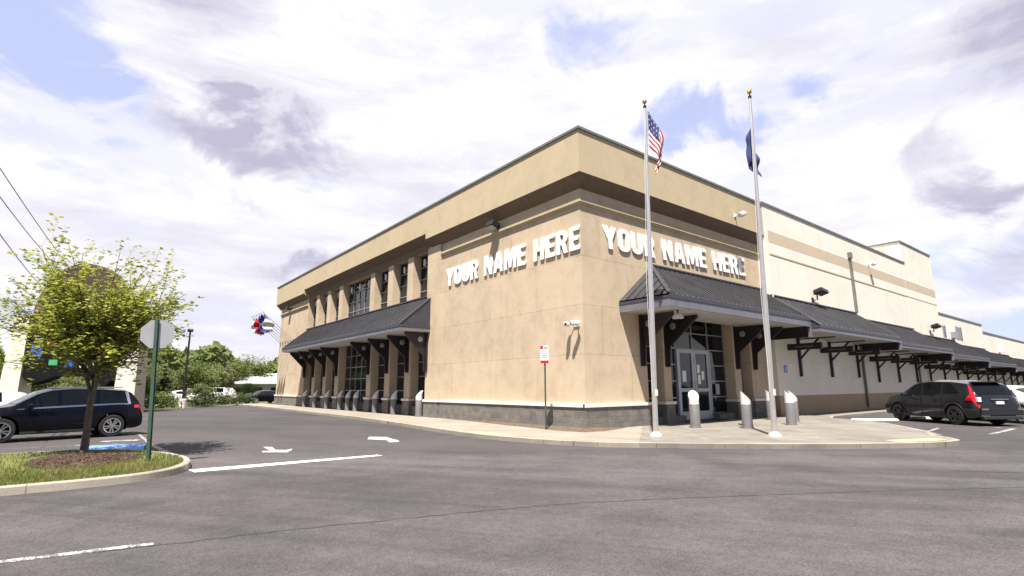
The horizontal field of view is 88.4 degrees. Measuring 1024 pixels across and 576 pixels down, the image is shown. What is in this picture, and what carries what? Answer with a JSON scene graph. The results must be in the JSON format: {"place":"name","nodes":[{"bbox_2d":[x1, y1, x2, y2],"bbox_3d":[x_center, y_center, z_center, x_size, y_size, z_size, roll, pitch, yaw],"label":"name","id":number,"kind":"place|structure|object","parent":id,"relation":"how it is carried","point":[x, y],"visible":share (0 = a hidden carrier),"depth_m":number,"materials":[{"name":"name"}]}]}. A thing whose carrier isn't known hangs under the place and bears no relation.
{"place":"outdoors","nodes":[
{"label":"outdoors","id":0,"kind":"place"},
{"bbox_2d":[0,197,54,263],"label":"overhead wire","id":1,"kind":"object","parent":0,"point":[20,224],"visible":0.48,"depth_m":28.12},
{"bbox_2d":[0,168,68,266],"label":"overhead wire","id":2,"kind":"object","parent":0,"point":[27,209],"visible":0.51,"depth_m":28.77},
{"bbox_2d":[144,389,273,410],"bbox_3d":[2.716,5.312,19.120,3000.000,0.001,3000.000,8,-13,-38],"label":"ground","id":3,"kind":"structure","parent":0,"point":[194,406],"depth_m":50.98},
{"bbox_2d":[31,378,66,390],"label":"background tree","id":4,"kind":"object","parent":3,"relation":"on","point":[51,383],"visible":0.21,"depth_m":46.99,"materials":[{"name":"green plant"}]},
{"bbox_2d":[54,376,99,386],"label":"background tree","id":5,"kind":"object","parent":3,"relation":"on","point":[75,382],"visible":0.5,"depth_m":44.40,"materials":[{"name":"green plant"}]},
{"bbox_2d":[0,341,278,392],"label":"distant woodland","id":6,"kind":"object","parent":3,"relation":"on","point":[217,352],"visible":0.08,"depth_m":95.76,"materials":[{"name":"green plant"}]},
{"bbox_2d":[145,376,159,397],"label":"background tree","id":7,"kind":"object","parent":3,"relation":"on","point":[148,383],"visible":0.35,"depth_m":45.24,"materials":[{"name":"green plant"}]},
{"bbox_2d":[146,369,174,406],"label":"background tree","id":8,"kind":"object","parent":3,"relation":"on","point":[157,377],"visible":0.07,"depth_m":49.76,"materials":[{"name":"green plant"}]},
{"bbox_2d":[147,364,179,386],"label":"background tree","id":9,"kind":"object","parent":3,"relation":"on","point":[161,371],"visible":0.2,"depth_m":68.61,"materials":[{"name":"green plant"}]},
{"bbox_2d":[144,391,182,408],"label":"hedge","id":10,"kind":"object","parent":3,"relation":"on","point":[165,396],"visible":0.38,"depth_m":43.59,"materials":[{"name":"green plant"}]},
{"bbox_2d":[155,366,174,407],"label":"background tree","id":11,"kind":"object","parent":3,"relation":"on","point":[163,382],"visible":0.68,"depth_m":46.99,"materials":[{"name":"green plant"}]},
{"bbox_2d":[170,390,191,400],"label":"parked car","id":12,"kind":"object","parent":3,"relation":"on","point":[178,392],"visible":0.09,"depth_m":66.14,"materials":[{"name":"white paint"}]},
{"bbox_2d":[178,329,193,407],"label":"lamp post","id":13,"kind":"object","parent":3,"relation":"on","point":[183,403],"visible":0.91,"depth_m":45.80,"materials":[{"name":"metal"}]},
{"bbox_2d":[171,360,209,398],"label":"background tree","id":14,"kind":"object","parent":3,"relation":"on","point":[195,375],"visible":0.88,"depth_m":50.38,"materials":[{"name":"green plant"}]},
{"bbox_2d":[185,383,216,406],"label":"bush","id":15,"kind":"object","parent":3,"relation":"on","point":[205,391],"visible":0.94,"depth_m":49.31,"materials":[{"name":"green plant"}]},
{"bbox_2d":[188,369,220,400],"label":"background tree","id":16,"kind":"object","parent":3,"relation":"on","point":[209,382],"visible":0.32,"depth_m":53.78,"materials":[{"name":"green plant"}]},
{"bbox_2d":[188,387,236,399],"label":"parked car","id":17,"kind":"object","parent":3,"relation":"on","point":[225,391],"visible":0.21,"depth_m":64.11,"materials":[{"name":"white paint"}]},
{"bbox_2d":[190,363,234,396],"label":"background tree","id":18,"kind":"object","parent":3,"relation":"on","point":[221,372],"visible":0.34,"depth_m":58.70,"materials":[{"name":"green plant"}]},
{"bbox_2d":[175,392,256,406],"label":"hedge","id":19,"kind":"object","parent":3,"relation":"on","point":[196,400],"visible":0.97,"depth_m":50.03,"materials":[{"name":"green plant"}]},
{"bbox_2d":[208,365,241,387],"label":"background tree","id":20,"kind":"object","parent":3,"relation":"on","point":[228,383],"visible":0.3,"depth_m":65.42,"materials":[{"name":"green plant"}]},
{"bbox_2d":[221,359,254,380],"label":"background tree","id":21,"kind":"object","parent":3,"relation":"on","point":[244,370],"visible":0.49,"depth_m":78.54,"materials":[{"name":"green plant"}]},
{"bbox_2d":[233,381,260,394],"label":"bush","id":22,"kind":"object","parent":3,"relation":"on","point":[248,388],"visible":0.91,"depth_m":61.03,"materials":[{"name":"green plant"}]},
{"bbox_2d":[226,354,274,376],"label":"background tree","id":23,"kind":"object","parent":3,"relation":"on","point":[259,367],"visible":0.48,"depth_m":82.58,"materials":[{"name":"green plant"}]},
{"bbox_2d":[233,373,276,397],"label":"building","id":24,"kind":"structure","parent":3,"relation":"on","point":[268,382],"depth_m":79.14,"materials":[{"name":"grey metal"}]},
{"bbox_2d":[240,390,275,403],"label":"parked car","id":25,"kind":"object","parent":3,"relation":"on","point":[265,396],"visible":0.6,"depth_m":58.05,"materials":[{"name":"black paint"}]},
{"bbox_2d":[236,403,641,447],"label":"pavement","id":26,"kind":"structure","parent":0,"point":[627,434],"depth_m":19.39,"materials":[{"name":"concrete"}]},
{"bbox_2d":[301,390,307,406],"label":"bollard","id":27,"kind":"object","parent":26,"relation":"on","point":[304,400],"visible":0.98,"depth_m":43.59,"materials":[{"name":"grey metal"}]},
{"bbox_2d":[312,390,317,407],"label":"bollard","id":28,"kind":"object","parent":26,"relation":"on","point":[314,399],"visible":1,"depth_m":41.58,"materials":[{"name":"grey metal"}]},
{"bbox_2d":[323,390,329,408],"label":"bollard","id":29,"kind":"object","parent":26,"relation":"on","point":[326,400],"visible":1,"depth_m":39.50,"materials":[{"name":"grey metal"}]},
{"bbox_2d":[336,390,342,409],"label":"bollard","id":30,"kind":"object","parent":26,"relation":"on","point":[340,401],"visible":0.98,"depth_m":37.42,"materials":[{"name":"grey metal"}]},
{"bbox_2d":[344,390,350,410],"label":"bollard","id":31,"kind":"object","parent":26,"relation":"on","point":[348,402],"visible":1,"depth_m":36.26,"materials":[{"name":"grey metal"}]},
{"bbox_2d":[352,390,358,410],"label":"bollard","id":32,"kind":"object","parent":26,"relation":"on","point":[356,401],"visible":0.98,"depth_m":35.19,"materials":[{"name":"grey metal"}]},
{"bbox_2d":[371,390,378,412],"bbox_3d":[-8.546,7.101,32.945,0.430,1.390,0.430,8,-13,-38],"label":"bollard","id":33,"kind":"object","parent":26,"relation":"on","point":[375,399],"visible":0.98,"depth_m":32.79,"materials":[{"name":"grey metal"}]},
{"bbox_2d":[390,390,397,414],"bbox_3d":[-6.936,6.716,30.940,0.430,1.390,0.430,8,-13,-38],"label":"bollard","id":34,"kind":"object","parent":26,"relation":"on","point":[393,409],"visible":1,"depth_m":30.78,"materials":[{"name":"grey concrete"}]},
{"bbox_2d":[415,390,422,416],"bbox_3d":[-5.047,6.266,28.588,0.430,1.390,0.430,8,-13,-38],"label":"bollard","id":35,"kind":"object","parent":26,"relation":"on","point":[418,405],"visible":0.97,"depth_m":28.43,"materials":[{"name":"grey metal"}]},
{"bbox_2d":[446,418,624,431],"bbox_3d":[0.155,5.915,23.335,3.150,0.086,11.350,8,-13,-38],"label":"soil bed","id":36,"kind":"object","parent":26,"relation":"on","point":[566,428],"visible":1,"depth_m":19.84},
{"bbox_2d":[540,345,548,429],"bbox_3d":[1.232,3.749,19.675,0.304,3.191,0.096,-1,-11,5],"label":"no parking sign","id":37,"kind":"object","parent":26,"relation":"on","point":[544,358],"visible":0.97,"depth_m":19.82,"materials":[{"name":"white metal"}]},
{"bbox_2d":[0,406,1023,575],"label":"asphalt road","id":38,"kind":"structure","parent":0,"point":[883,527],"depth_m":7.42,"materials":[{"name":"grey asphalt"}]},
{"bbox_2d":[0,390,26,418],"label":"parked car","id":39,"kind":"object","parent":38,"relation":"on","point":[6,397],"visible":0.15,"depth_m":23.96,"materials":[{"name":"white paint"}]},
{"bbox_2d":[0,387,141,442],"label":"parked car","id":40,"kind":"object","parent":38,"relation":"on","point":[54,410],"visible":0.91,"depth_m":18.04,"materials":[{"name":"black paint"}]},
{"bbox_2d":[0,263,149,411],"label":"pylon sign","id":41,"kind":"object","parent":38,"relation":"on","point":[11,379],"visible":0.21,"depth_m":38.61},
{"bbox_2d":[0,542,153,562],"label":"lane line","id":42,"kind":"object","parent":38,"relation":"on","point":[68,553],"visible":1,"depth_m":5.49,"materials":[{"name":"white paint"}]},
{"bbox_2d":[0,451,180,484],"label":"lawn island","id":43,"kind":"structure","parent":38,"relation":"on","point":[19,462],"depth_m":11.80,"materials":[{"name":"green plant"}]},
{"bbox_2d":[23,451,143,468],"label":"mulch","id":44,"kind":"object","parent":43,"relation":"on","point":[75,463],"visible":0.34,"depth_m":11.14,"materials":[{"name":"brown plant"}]},
{"bbox_2d":[0,213,203,452],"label":"young tree","id":45,"kind":"object","parent":44,"relation":"on","point":[73,326],"visible":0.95,"depth_m":12.79,"materials":[{"name":"green plant"}]},
{"bbox_2d":[0,448,183,485],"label":"grass","id":46,"kind":"structure","parent":43,"relation":"on","point":[62,474],"depth_m":10.16,"materials":[{"name":"green plant"}]},
{"bbox_2d":[140,319,173,460],"bbox_3d":[-8.009,2.287,11.779,0.637,3.170,0.082,5,-12,-38],"label":"stop sign","id":47,"kind":"object","parent":43,"relation":"on","point":[155,334],"visible":0.91,"depth_m":11.88,"materials":[{"name":"grey metal"}]},
{"bbox_2d":[10,435,170,452],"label":"parking lines","id":48,"kind":"object","parent":38,"relation":"on","point":[153,445],"visible":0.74,"depth_m":16.40,"materials":[{"name":"white paint"}]},
{"bbox_2d":[0,449,190,495],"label":"island kerb","id":49,"kind":"structure","parent":38,"relation":"on","point":[183,466],"depth_m":9.29,"materials":[{"name":"concrete"}]},
{"bbox_2d":[89,443,145,449],"bbox_3d":[-11.504,4.632,15.287,1.378,0.001,2.277,7,-13,-32],"label":"blue parking mark","id":50,"kind":"object","parent":38,"relation":"on","point":[133,446],"visible":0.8,"depth_m":15.55,"materials":[{"name":"paint"}]},
{"bbox_2d":[262,447,291,451],"bbox_3d":[-6.540,4.494,14.675,0.757,0.001,1.806,5,-12,-24],"label":"lane arrow","id":51,"kind":"object","parent":38,"relation":"on","point":[271,449],"visible":1,"depth_m":14.38,"materials":[{"name":"paint"}]},
{"bbox_2d":[190,455,381,471],"bbox_3d":[-5.023,4.010,12.136,4.150,0.001,0.470,8,-13,-38],"label":"stop line","id":52,"kind":"object","parent":38,"relation":"on","point":[224,468],"visible":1,"depth_m":11.75,"materials":[{"name":"white paint"}]},
{"bbox_2d":[368,437,398,441],"bbox_3d":[-4.328,4.997,17.405,0.797,0.001,2.249,5,-12,-28],"label":"lane arrow","id":53,"kind":"object","parent":38,"relation":"on","point":[388,439],"visible":1,"depth_m":17.47,"materials":[{"name":"paint"}]},
{"bbox_2d":[96,449,1023,551],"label":"asphalt crack","id":54,"kind":"object","parent":38,"relation":"on","point":[566,503],"visible":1,"depth_m":7.69,"materials":[{"name":"grey asphalt"}]},
{"bbox_2d":[243,404,957,443],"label":"kerb","id":55,"kind":"structure","parent":38,"relation":"on","point":[932,434],"depth_m":15.39,"materials":[{"name":"concrete"}]},
{"bbox_2d":[465,431,519,436],"bbox_3d":[-0.680,4.896,17.704,0.550,0.001,2.700,8,-13,-38],"label":"yellow kerb paint","id":56,"kind":"object","parent":55,"relation":"on","point":[482,432],"visible":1,"depth_m":17.75,"materials":[{"name":"paint"}]},
{"bbox_2d":[851,418,898,420],"bbox_3d":[17.364,6.309,25.214,2.122,0.120,0.150,-1,-11,5],"label":"wheel stop","id":57,"kind":"object","parent":38,"relation":"on","point":[878,419],"visible":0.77,"depth_m":25.16,"materials":[{"name":"concrete"}]},
{"bbox_2d":[885,380,1023,424],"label":"parked car","id":58,"kind":"object","parent":38,"relation":"on","point":[959,402],"visible":0.99,"depth_m":22.52,"materials":[{"name":"grey paint"}]},
{"bbox_2d":[905,420,1013,434],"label":"parking lines","id":59,"kind":"object","parent":38,"relation":"on","point":[1008,429],"visible":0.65,"depth_m":19.77,"materials":[{"name":"white paint"}]},
{"bbox_2d":[1006,385,1023,423],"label":"parked car","id":60,"kind":"object","parent":38,"relation":"on","point":[1017,390],"visible":0.06,"depth_m":23.30,"materials":[{"name":"white paint"}]},
{"bbox_2d":[0,0,1023,364],"label":"sky","id":61,"kind":"structure","parent":0,"point":[259,143],"materials":[{"name":"white"}]},
{"bbox_2d":[274,125,812,427],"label":"store building","id":62,"kind":"structure","parent":0,"point":[469,349],"depth_m":24.62,"materials":[{"name":"beige paint"}]},
{"bbox_2d":[263,312,293,339],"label":"wall flagpole","id":63,"kind":"object","parent":62,"relation":"attached to","point":[279,327],"depth_m":48.27,"materials":[{"name":"metal"}]},
{"bbox_2d":[262,313,274,331],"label":"flag","id":64,"kind":"object","parent":63,"relation":"attached to","point":[268,324],"visible":1,"depth_m":47.82,"materials":[{"name":"grey fabric"}]},
{"bbox_2d":[331,364,334,395],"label":"window","id":65,"kind":"structure","parent":62,"relation":"in","point":[333,377],"depth_m":41.10,"materials":[{"name":"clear glass"}]},
{"bbox_2d":[335,290,339,320],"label":"window","id":66,"kind":"structure","parent":62,"relation":"in","point":[337,303],"depth_m":42.22,"materials":[{"name":"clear glass"}]},
{"bbox_2d":[344,345,365,402],"bbox_3d":[-10.852,6.015,37.332,0.075,4.070,5.080,8,-13,-38],"label":"window","id":67,"kind":"structure","parent":62,"relation":"in","point":[355,366],"depth_m":37.91,"materials":[{"name":"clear glass"}]},
{"bbox_2d":[348,277,370,316],"bbox_3d":[-10.875,0.850,38.303,0.075,2.880,5.080,8,-13,-38],"label":"window","id":68,"kind":"structure","parent":62,"relation":"in","point":[359,300],"depth_m":38.74,"materials":[{"name":"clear glass"}]},
{"bbox_2d":[377,354,384,402],"bbox_3d":[-8.189,5.379,34.016,0.075,4.070,2.080,8,-13,-38],"label":"window","id":69,"kind":"structure","parent":62,"relation":"in","point":[380,383],"depth_m":34.42,"materials":[{"name":"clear glass"}]},
{"bbox_2d":[381,270,388,307],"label":"window","id":70,"kind":"structure","parent":62,"relation":"in","point":[384,288],"depth_m":35.50,"materials":[{"name":"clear glass"}]},
{"bbox_2d":[396,351,404,403],"bbox_3d":[-6.486,4.973,31.896,0.075,4.070,1.980,8,-13,-38],"label":"window","id":71,"kind":"structure","parent":62,"relation":"in","point":[400,359],"depth_m":32.27,"materials":[{"name":"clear glass"}]},
{"bbox_2d":[399,263,407,302],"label":"window","id":72,"kind":"structure","parent":62,"relation":"in","point":[403,277],"depth_m":33.34,"materials":[{"name":"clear glass"}]},
{"bbox_2d":[417,351,424,398],"bbox_3d":[-4.851,4.583,29.860,0.075,4.070,1.860,8,-13,-38],"label":"window","id":73,"kind":"structure","parent":62,"relation":"in","point":[421,374],"depth_m":30.31,"materials":[{"name":"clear glass"}]},
{"bbox_2d":[420,255,427,296],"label":"window","id":74,"kind":"structure","parent":62,"relation":"in","point":[424,269],"depth_m":31.33,"materials":[{"name":"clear glass"}]},
{"bbox_2d":[485,219,499,230],"bbox_3d":[-0.872,-2.939,24.758,0.588,0.389,0.572,8,-13,-38],"label":"floodlight","id":75,"kind":"object","parent":62,"relation":"attached to","point":[493,224],"visible":1,"depth_m":24.57,"materials":[{"name":"black paint"}]},
{"bbox_2d":[446,225,579,285],"bbox_3d":[-0.433,-1.256,24.295,0.050,0.950,9.900,8,-13,-38],"label":"sign lettering","id":76,"kind":"object","parent":62,"relation":"attached to","point":[514,258],"visible":1,"depth_m":23.47,"materials":[{"name":"white plastic"}]},
{"bbox_2d":[564,321,579,326],"bbox_3d":[2.286,1.355,19.974,0.506,0.203,0.716,8,-13,-38],"label":"security camera","id":77,"kind":"object","parent":62,"relation":"attached to","point":[573,324],"visible":1,"depth_m":19.72,"materials":[{"name":"white paint"}]},
{"bbox_2d":[647,342,651,401],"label":"window","id":78,"kind":"structure","parent":62,"relation":"in","point":[648,345],"depth_m":22.71,"materials":[{"name":"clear glass"}]},
{"bbox_2d":[602,225,745,275],"bbox_3d":[8.040,-1.595,24.657,11.100,0.950,0.050,6,-13,-38],"label":"sign lettering","id":79,"kind":"object","parent":62,"relation":"attached to","point":[695,255],"visible":0.92,"depth_m":24.23,"materials":[{"name":"white plastic"}]},
{"bbox_2d":[671,344,678,414],"bbox_3d":[6.997,3.413,23.600,1.040,4.450,0.075,8,-13,-38],"label":"window","id":80,"kind":"structure","parent":62,"relation":"in","point":[673,362],"depth_m":23.73,"materials":[{"name":"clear glass"}]},
{"bbox_2d":[677,349,695,419],"bbox_3d":[8.030,4.403,24.130,1.250,3.190,0.184,8,-13,-38],"label":"door","id":81,"kind":"structure","parent":62,"relation":"in","point":[685,361],"depth_m":24.20,"materials":[{"name":"clear glass"}]},
{"bbox_2d":[674,321,707,349],"bbox_3d":[8.466,2.167,25.018,2.680,1.490,0.075,8,-13,-38],"label":"window","id":82,"kind":"structure","parent":62,"relation":"in","point":[695,337],"depth_m":25.24,"materials":[{"name":"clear glass"}]},
{"bbox_2d":[693,350,712,418],"bbox_3d":[9.027,4.544,24.904,1.250,3.190,0.184,8,-13,-38],"label":"door","id":83,"kind":"structure","parent":62,"relation":"in","point":[700,357],"depth_m":24.99,"materials":[{"name":"clear glass"}]},
{"bbox_2d":[706,323,727,412],"bbox_3d":[10.102,3.851,26.009,1.430,4.450,0.075,8,-13,-38],"label":"window","id":84,"kind":"structure","parent":62,"relation":"in","point":[714,331],"depth_m":26.07,"materials":[{"name":"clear glass"}]},
{"bbox_2d":[639,408,960,448],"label":"entrance pavement","id":85,"kind":"structure","parent":0,"point":[818,428],"depth_m":16.88,"materials":[{"name":"concrete"}]},
{"bbox_2d":[642,99,661,436],"bbox_3d":[4.558,-1.012,17.719,0.424,11.594,0.432,8,-13,-38],"label":"flagpole","id":86,"kind":"object","parent":85,"relation":"on","point":[651,321],"visible":1,"depth_m":17.40,"materials":[{"name":"metal"}]},
{"bbox_2d":[648,112,663,174],"bbox_3d":[5.065,-5.082,18.479,0.492,2.487,0.268,0,-11,-1],"label":"flag","id":87,"kind":"object","parent":86,"relation":"attached to","point":[656,139],"visible":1,"depth_m":18.48,"materials":[{"name":"multicoloured fabric"}]},
{"bbox_2d":[688,390,701,427],"bbox_3d":[6.951,4.610,20.075,0.430,1.390,0.430,-2,-11,7],"label":"bollard","id":88,"kind":"object","parent":85,"relation":"on","point":[694,411],"visible":1,"depth_m":19.93,"materials":[{"name":"grey concrete"}]},
{"bbox_2d":[739,390,753,428],"bbox_3d":[8.765,4.532,19.705,0.430,1.390,0.430,-3,-11,15],"label":"bollard","id":89,"kind":"object","parent":85,"relation":"on","point":[746,412],"visible":1,"depth_m":19.55,"materials":[{"name":"grey concrete"}]},
{"bbox_2d":[747,89,781,436],"bbox_3d":[8.223,-1.175,17.536,0.380,11.814,0.462,8,-13,-38],"label":"flagpole","id":90,"kind":"object","parent":85,"relation":"on","point":[772,390],"visible":1,"depth_m":17.23,"materials":[{"name":"metal"}]},
{"bbox_2d":[746,128,761,176],"bbox_3d":[8.360,-4.858,18.337,0.460,2.154,0.137,1,-11,-6],"label":"flag","id":91,"kind":"object","parent":90,"relation":"attached to","point":[749,152],"visible":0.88,"depth_m":18.28,"materials":[{"name":"blue fabric"}]},
{"bbox_2d":[765,390,770,419],"bbox_3d":[12.025,5.419,24.501,0.430,1.390,0.430,-3,-11,15],"label":"bollard","id":92,"kind":"object","parent":85,"relation":"on","point":[767,404],"visible":0.41,"depth_m":24.42,"materials":[{"name":"grey concrete"}]},
{"bbox_2d":[783,390,797,424],"bbox_3d":[11.233,4.818,21.282,0.430,1.390,0.430,-3,-11,15],"label":"bollard","id":93,"kind":"object","parent":85,"relation":"on","point":[790,410],"visible":0.99,"depth_m":21.13,"materials":[{"name":"grey concrete"}]},
{"bbox_2d":[787,390,799,421],"bbox_3d":[12.454,5.197,23.332,0.430,1.390,0.430,-3,-11,15],"label":"bollard","id":94,"kind":"object","parent":85,"relation":"on","point":[796,404],"visible":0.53,"depth_m":23.17,"materials":[{"name":"grey metal"}]},
{"bbox_2d":[887,438,945,441],"bbox_3d":[11.526,4.328,14.977,1.941,0.001,0.635,2,-11,-14],"label":"yellow kerb paint","id":95,"kind":"object","parent":85,"relation":"on","point":[916,440],"visible":1,"depth_m":14.91,"materials":[{"name":"paint"}]},
{"bbox_2d":[757,201,990,415],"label":"warehouse building","id":96,"kind":"structure","parent":0,"point":[886,304],"depth_m":34.23,"materials":[{"name":"beige paint"}]},
{"bbox_2d":[787,342,822,350],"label":"support beam","id":97,"kind":"structure","parent":96,"relation":"attached to","point":[807,346],"depth_m":28.15,"materials":[{"name":"black paint"}]},
{"bbox_2d":[811,287,828,302],"bbox_3d":[18.536,0.439,31.707,0.976,0.848,0.715,8,-13,-38],"label":"floodlight","id":98,"kind":"object","parent":96,"relation":"attached to","point":[820,291],"visible":1,"depth_m":31.53,"materials":[{"name":"black paint"}]},
{"bbox_2d":[820,346,853,352],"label":"support beam","id":99,"kind":"structure","parent":96,"relation":"attached to","point":[837,349],"depth_m":30.68,"materials":[{"name":"black paint"}]},
{"bbox_2d":[848,349,880,355],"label":"support beam","id":100,"kind":"structure","parent":96,"relation":"attached to","point":[867,352],"depth_m":33.24,"materials":[{"name":"black paint"}]},
{"bbox_2d":[869,355,900,361],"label":"support beam","id":101,"kind":"structure","parent":96,"relation":"attached to","point":[884,358],"depth_m":35.41,"materials":[{"name":"black paint"}]},
{"bbox_2d":[891,357,920,362],"bbox_3d":[28.430,5.225,38.067,0.212,0.340,1.746,8,-13,-38],"label":"strip light","id":102,"kind":"object","parent":96,"relation":"attached to","point":[909,360],"visible":0.74,"depth_m":37.84,"materials":[{"name":"black paint"}]},
{"bbox_2d":[910,359,937,363],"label":"strip light","id":103,"kind":"object","parent":96,"relation":"attached to","point":[929,361],"visible":0.77,"depth_m":40.38,"materials":[{"name":"black paint"}]},
{"bbox_2d":[924,364,951,368],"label":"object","id":104,"kind":"object","parent":96,"relation":"attached to","point":[942,366],"visible":0.98,"depth_m":42.63,"materials":[{"name":"black paint"}]},
{"bbox_2d":[939,365,964,369],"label":"strip light","id":105,"kind":"object","parent":96,"relation":"attached to","point":[956,367],"visible":0.7,"depth_m":45.03,"materials":[{"name":"black paint"}]},
{"bbox_2d":[938,312,1023,385],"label":"building","id":106,"kind":"structure","parent":96,"relation":"attached to","point":[1004,354],"depth_m":55.95,"materials":[{"name":"beige paint"}]},
{"bbox_2d":[963,370,987,373],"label":"strip light","id":107,"kind":"object","parent":106,"relation":"attached to","point":[976,372],"visible":0.85,"depth_m":49.85,"materials":[{"name":"black paint"}]},
{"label":"wall flagpole","id":108,"kind":"object","parent":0,"visible":0},
{"bbox_2d":[253,319,263,334],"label":"flag","id":109,"kind":"object","parent":108,"relation":"attached to","point":[256,324],"visible":0.54,"depth_m":50.40,"materials":[{"name":"red fabric"}]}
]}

